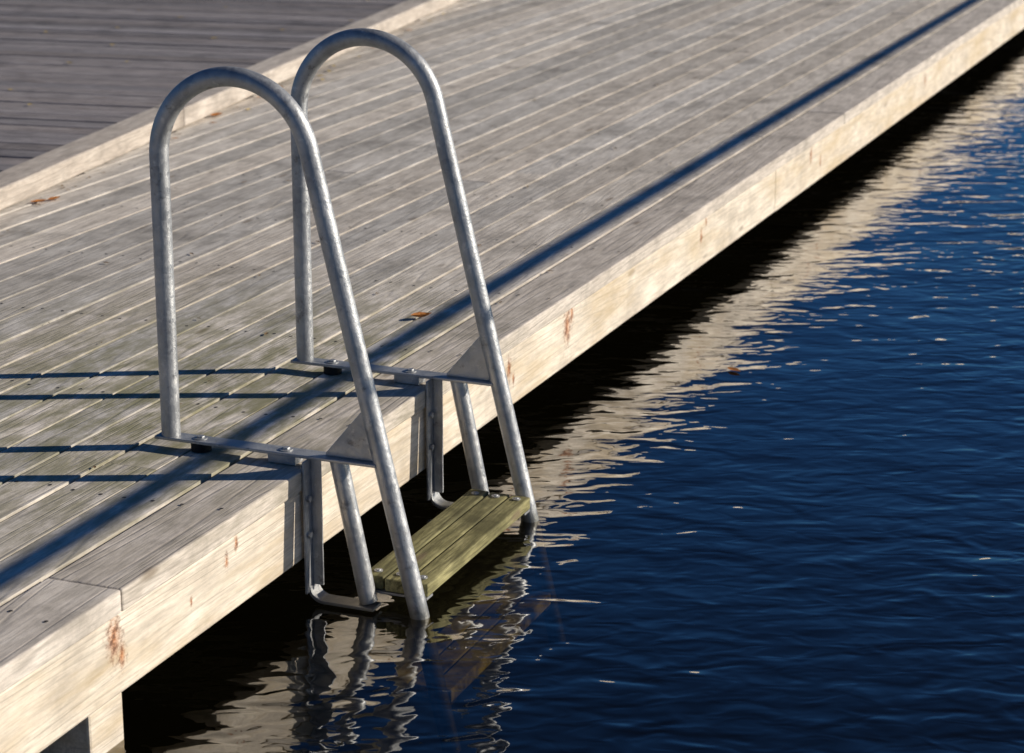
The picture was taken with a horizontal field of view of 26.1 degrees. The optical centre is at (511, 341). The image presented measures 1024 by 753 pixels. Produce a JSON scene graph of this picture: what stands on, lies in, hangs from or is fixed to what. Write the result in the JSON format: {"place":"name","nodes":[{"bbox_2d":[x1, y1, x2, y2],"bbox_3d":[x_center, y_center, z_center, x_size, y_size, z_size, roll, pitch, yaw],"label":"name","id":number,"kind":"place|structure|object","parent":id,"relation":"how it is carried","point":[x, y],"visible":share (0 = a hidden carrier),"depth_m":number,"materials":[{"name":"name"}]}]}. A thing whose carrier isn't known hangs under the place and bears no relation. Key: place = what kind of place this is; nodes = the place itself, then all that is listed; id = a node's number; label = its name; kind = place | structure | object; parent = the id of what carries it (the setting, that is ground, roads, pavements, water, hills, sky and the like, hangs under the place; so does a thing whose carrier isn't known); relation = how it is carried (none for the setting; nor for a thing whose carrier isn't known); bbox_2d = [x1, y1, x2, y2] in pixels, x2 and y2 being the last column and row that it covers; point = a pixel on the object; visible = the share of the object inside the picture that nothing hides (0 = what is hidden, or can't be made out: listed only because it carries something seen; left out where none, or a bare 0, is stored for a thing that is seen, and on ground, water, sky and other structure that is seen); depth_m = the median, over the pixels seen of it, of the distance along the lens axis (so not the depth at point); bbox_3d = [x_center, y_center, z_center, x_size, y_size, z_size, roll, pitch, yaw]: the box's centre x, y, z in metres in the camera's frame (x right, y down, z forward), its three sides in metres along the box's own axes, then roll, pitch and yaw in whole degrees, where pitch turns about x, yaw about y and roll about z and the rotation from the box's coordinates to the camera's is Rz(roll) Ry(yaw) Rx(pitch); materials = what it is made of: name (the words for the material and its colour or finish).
{"place":"outdoors","nodes":[
{"label":"outdoors","id":0,"kind":"place"},
{"bbox_2d":[0,0,406,171],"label":"grey boardwalk","id":1,"kind":"structure","parent":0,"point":[162,48],"depth_m":10.39,"materials":[{"name":"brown wood"}]},
{"bbox_2d":[107,29,1023,752],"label":"water","id":2,"kind":"structure","parent":0,"point":[801,529],"depth_m":5.06,"materials":[{"name":"blue liquid"}]},
{"bbox_2d":[727,367,739,370],"bbox_3d":[0.642,0.081,6.377,0.048,0.004,0.031,6,17,21],"label":"floating leaf","id":3,"kind":"object","parent":2,"relation":"on","point":[733,368],"visible":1,"depth_m":6.38,"materials":[{"name":"orange plant"}]},
{"label":"lake bed","id":4,"kind":"structure","parent":0,"visible":0},
{"bbox_2d":[0,0,1023,752],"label":"wooden dock","id":5,"kind":"object","parent":4,"relation":"on","point":[134,554],"visible":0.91,"depth_m":6.52,"materials":[{"name":"brown wood"}]},
{"bbox_2d":[0,0,459,209],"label":"timber curb","id":6,"kind":"structure","parent":5,"relation":"on","point":[34,176],"depth_m":8.16,"materials":[{"name":"brown wood"}]},
{"bbox_2d":[30,29,430,316],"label":"fallen leaves","id":7,"kind":"object","parent":5,"relation":"on","point":[420,314],"visible":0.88,"depth_m":7.17,"materials":[{"name":"plant"}]},
{"bbox_2d":[149,28,538,619],"bbox_3d":[-0.321,0.073,4.881,0.704,1.436,0.694,6,17,21],"label":"swim ladder","id":8,"kind":"object","parent":5,"relation":"attached to","point":[417,569],"visible":0.98,"depth_m":4.70,"materials":[{"name":"metal"}]},
{"bbox_2d":[6,0,883,467],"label":"leaf debris","id":9,"kind":"object","parent":5,"relation":"on","point":[290,180],"visible":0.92,"depth_m":7.39,"materials":[{"name":"brown plant"}]}
]}

